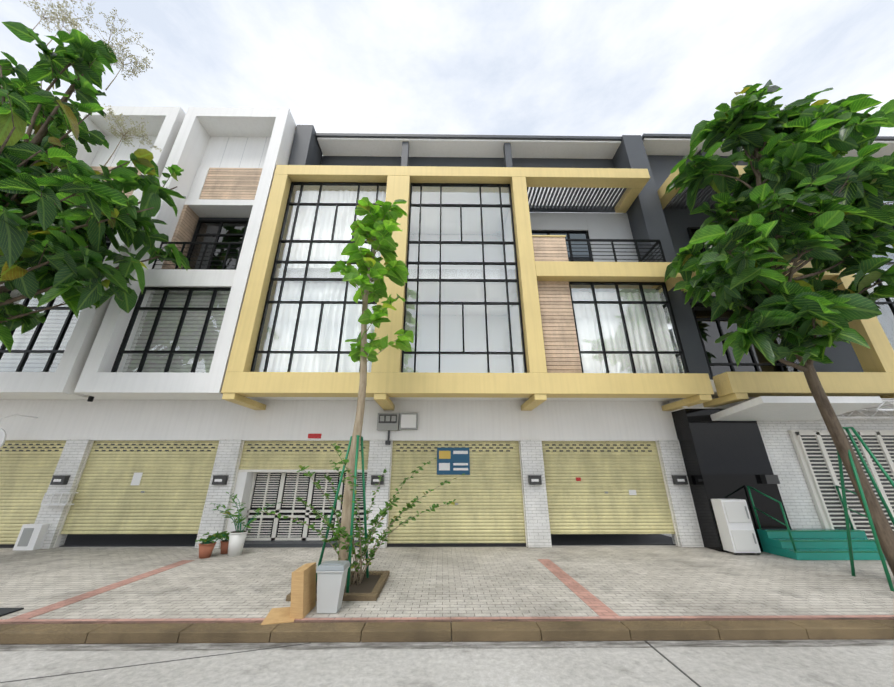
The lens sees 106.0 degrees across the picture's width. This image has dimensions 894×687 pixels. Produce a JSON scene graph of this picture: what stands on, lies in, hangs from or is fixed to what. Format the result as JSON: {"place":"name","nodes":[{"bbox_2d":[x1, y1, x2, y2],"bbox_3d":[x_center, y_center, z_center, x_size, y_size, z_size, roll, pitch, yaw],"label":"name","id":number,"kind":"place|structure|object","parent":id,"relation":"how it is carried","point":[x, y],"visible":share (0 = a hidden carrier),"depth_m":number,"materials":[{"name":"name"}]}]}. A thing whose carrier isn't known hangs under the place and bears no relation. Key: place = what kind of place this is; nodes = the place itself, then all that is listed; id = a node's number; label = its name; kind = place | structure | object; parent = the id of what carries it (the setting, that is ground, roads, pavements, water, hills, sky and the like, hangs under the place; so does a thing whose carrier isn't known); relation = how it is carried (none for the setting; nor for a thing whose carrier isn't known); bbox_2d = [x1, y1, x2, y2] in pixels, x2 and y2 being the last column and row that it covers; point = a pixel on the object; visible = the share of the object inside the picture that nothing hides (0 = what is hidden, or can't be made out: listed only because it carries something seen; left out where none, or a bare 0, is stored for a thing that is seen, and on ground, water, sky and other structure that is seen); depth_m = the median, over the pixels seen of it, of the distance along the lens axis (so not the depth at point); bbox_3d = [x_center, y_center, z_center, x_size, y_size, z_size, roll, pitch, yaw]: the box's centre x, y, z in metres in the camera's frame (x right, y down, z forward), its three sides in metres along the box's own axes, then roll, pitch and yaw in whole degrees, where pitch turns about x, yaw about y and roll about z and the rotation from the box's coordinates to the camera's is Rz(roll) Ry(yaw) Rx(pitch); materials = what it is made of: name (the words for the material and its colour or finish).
{"place":"outdoors","nodes":[
{"label":"outdoors","id":0,"kind":"place"},
{"bbox_2d":[0,0,190,351],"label":"tree","id":1,"kind":"object","parent":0,"point":[68,269],"depth_m":7.10,"materials":[{"name":"green plant"}]},
{"bbox_2d":[0,397,703,548],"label":"ground floor wall","id":2,"kind":"structure","parent":0,"point":[78,426],"depth_m":8.87,"materials":[{"name":"white paint"}]},
{"bbox_2d":[0,414,37,447],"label":"round sign","id":3,"kind":"object","parent":2,"relation":"on","point":[3,435],"visible":1,"depth_m":8.16,"materials":[{"name":"white"}]},
{"bbox_2d":[87,396,93,401],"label":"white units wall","id":4,"kind":"structure","parent":2,"relation":"on","point":[90,398],"depth_m":8.12,"materials":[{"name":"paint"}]},
{"bbox_2d":[0,106,185,398],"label":"white unit","id":5,"kind":"object","parent":2,"relation":"on","point":[47,358],"visible":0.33,"depth_m":8.68,"materials":[{"name":"paint"}]},
{"bbox_2d":[74,107,296,398],"bbox_3d":[-6.860,-2.958,10.335,3.280,9.520,2.050,0,-21,-1],"label":"white unit","id":6,"kind":"object","parent":2,"relation":"on","point":[171,334],"visible":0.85,"depth_m":9.13,"materials":[{"name":"paint"}]},
{"bbox_2d":[13,406,779,549],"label":"wall fixtures","id":7,"kind":"object","parent":2,"relation":"attached to","point":[453,461],"depth_m":8.46,"materials":[{"name":"grey"}]},
{"bbox_2d":[254,125,657,372],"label":"building walls","id":8,"kind":"structure","parent":2,"relation":"on","point":[596,216],"depth_m":11.33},
{"bbox_2d":[221,165,713,410],"bbox_3d":[0.593,-1.790,9.679,11.540,7.150,1.480,0,-21,-1],"label":"building frame","id":9,"kind":"object","parent":8,"relation":"attached to","point":[536,384],"visible":0.81,"depth_m":8.52,"materials":[{"name":"yellow paint"}]},
{"bbox_2d":[260,189,678,372],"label":"curtains","id":10,"kind":"object","parent":8,"relation":"attached to","point":[332,311],"depth_m":9.08,"materials":[{"name":"white fabric"}]},
{"bbox_2d":[250,182,688,372],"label":"window frames","id":11,"kind":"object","parent":8,"relation":"in","point":[666,302],"depth_m":9.06,"materials":[{"name":"black metal"}]},
{"bbox_2d":[565,239,665,261],"bbox_3d":[4.689,-2.325,10.032,2.775,0.880,1.305,0,-21,-1],"label":"terrace railing","id":12,"kind":"object","parent":8,"relation":"on","point":[640,259],"visible":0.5,"depth_m":9.52,"materials":[{"name":"black metal"}]},
{"bbox_2d":[256,443,463,584],"bbox_3d":[-1.206,2.801,5.492,3.119,2.006,3.457,0,-21,-1],"label":"shrub","id":13,"kind":"object","parent":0,"point":[338,529],"depth_m":5.33,"materials":[{"name":"green plant"}]},
{"bbox_2d":[330,197,413,585],"bbox_3d":[-1.562,0.242,6.554,1.744,7.544,1.606,0,-21,-1],"label":"tree","id":14,"kind":"object","parent":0,"point":[394,270],"depth_m":6.95,"materials":[{"name":"green plant"}]},
{"bbox_2d":[0,545,893,623],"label":"pavement","id":15,"kind":"structure","parent":0,"point":[132,585],"depth_m":5.26,"materials":[{"name":"grey stone"}]},
{"bbox_2d":[199,530,247,558],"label":"plant pots","id":16,"kind":"object","parent":15,"relation":"on","point":[233,545],"visible":0.92,"depth_m":7.16,"materials":[{"name":"white ceramic"}]},
{"bbox_2d":[195,531,228,543],"bbox_3d":[-5.042,4.136,7.136,0.504,0.215,0.771,-11,-24,27],"label":"pot plant","id":17,"kind":"object","parent":16,"relation":"in","point":[215,535],"depth_m":7.14,"materials":[{"name":"green plant"}]},
{"bbox_2d":[216,530,249,540],"bbox_3d":[-4.789,4.284,7.498,0.774,0.236,0.423,0,-21,-1],"label":"pot plant","id":18,"kind":"object","parent":16,"relation":"in","point":[225,536],"depth_m":7.47,"materials":[{"name":"green plant"}]},
{"bbox_2d":[210,492,281,531],"bbox_3d":[-4.621,3.751,7.482,1.286,0.817,1.472,0,-21,-1],"label":"pot plant","id":19,"kind":"object","parent":16,"relation":"in","point":[236,519],"depth_m":7.41,"materials":[{"name":"green plant"}]},
{"bbox_2d":[261,562,315,624],"bbox_3d":[-1.996,3.139,4.255,0.518,0.514,0.611,0,-21,-1],"label":"cardboard box","id":20,"kind":"object","parent":15,"relation":"on","point":[303,591],"visible":1,"depth_m":4.18,"materials":[{"name":"brown cardboard"}]},
{"bbox_2d":[224,472,366,547],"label":"grille gate","id":21,"kind":"structure","parent":15,"relation":"on","point":[253,491],"depth_m":8.60,"materials":[{"name":"white metal"}]},
{"bbox_2d":[316,561,349,613],"bbox_3d":[-1.509,3.168,4.406,0.365,0.532,0.315,0,-21,-1],"label":"trash bin","id":22,"kind":"object","parent":15,"relation":"on","point":[331,578],"visible":1,"depth_m":4.31,"materials":[{"name":"grey plastic"}]},
{"bbox_2d":[286,571,389,600],"bbox_3d":[-1.601,3.733,5.205,1.240,0.090,1.240,0,-21,-1],"label":"tree pit","id":23,"kind":"object","parent":15,"relation":"on","point":[370,588],"visible":0.42,"depth_m":5.03,"materials":[{"name":"brown concrete"}]},
{"bbox_2d":[316,435,368,592],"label":"tree stakes","id":24,"kind":"object","parent":23,"relation":"on","point":[352,513],"visible":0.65,"depth_m":5.63,"materials":[{"name":"green paint"}]},
{"bbox_2d":[0,440,678,547],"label":"shutters","id":25,"kind":"object","parent":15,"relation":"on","point":[167,494],"visible":0.88,"depth_m":8.47,"materials":[{"name":"yellow metal"}]},
{"bbox_2d":[711,499,760,554],"bbox_3d":[6.437,4.065,7.505,0.570,1.080,0.365,0,-21,-1],"label":"white appliance","id":26,"kind":"object","parent":15,"relation":"on","point":[735,526],"visible":1,"depth_m":7.41,"materials":[{"name":"white"}]},
{"bbox_2d":[612,133,893,551],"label":"neighbour building","id":27,"kind":"structure","parent":15,"relation":"on","point":[754,419],"depth_m":8.35,"materials":[{"name":"grey paint"}]},
{"bbox_2d":[837,398,893,418],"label":"awning truss","id":28,"kind":"object","parent":27,"relation":"attached to","point":[887,404],"visible":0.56,"depth_m":8.31,"materials":[{"name":"white metal"}]},
{"bbox_2d":[664,80,893,575],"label":"tree","id":29,"kind":"object","parent":15,"relation":"in","point":[786,305],"depth_m":6.78,"materials":[{"name":"green plant"}]},
{"bbox_2d":[757,529,885,559],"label":"steps","id":30,"kind":"structure","parent":15,"relation":"on","point":[821,544],"depth_m":7.13,"materials":[{"name":"teal tile"}]},
{"bbox_2d":[747,485,866,550],"bbox_3d":[8.155,3.793,7.410,2.160,1.218,0.740,0,-21,-1],"label":"green handrail","id":31,"kind":"object","parent":30,"relation":"on","point":[784,515],"visible":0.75,"depth_m":7.61,"materials":[{"name":"green metal"}]},
{"bbox_2d":[837,427,893,590],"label":"tree stakes","id":32,"kind":"object","parent":15,"relation":"on","point":[877,542],"visible":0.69,"depth_m":5.78,"materials":[{"name":"green paint"}]},
{"bbox_2d":[0,639,893,686],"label":"road","id":33,"kind":"structure","parent":0,"point":[815,663],"depth_m":3.28,"materials":[{"name":"concrete"}]},
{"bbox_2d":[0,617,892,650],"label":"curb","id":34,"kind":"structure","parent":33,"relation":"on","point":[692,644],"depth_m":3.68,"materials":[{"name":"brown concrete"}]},
{"bbox_2d":[0,0,893,212],"label":"sky","id":35,"kind":"structure","parent":0,"point":[456,67],"materials":[{"name":"white"}]},
{"label":"ground","id":36,"kind":"structure","parent":0,"visible":0},
{"bbox_2d":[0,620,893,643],"bbox_3d":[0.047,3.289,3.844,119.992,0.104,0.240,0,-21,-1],"label":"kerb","id":37,"kind":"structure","parent":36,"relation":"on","point":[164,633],"depth_m":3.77,"materials":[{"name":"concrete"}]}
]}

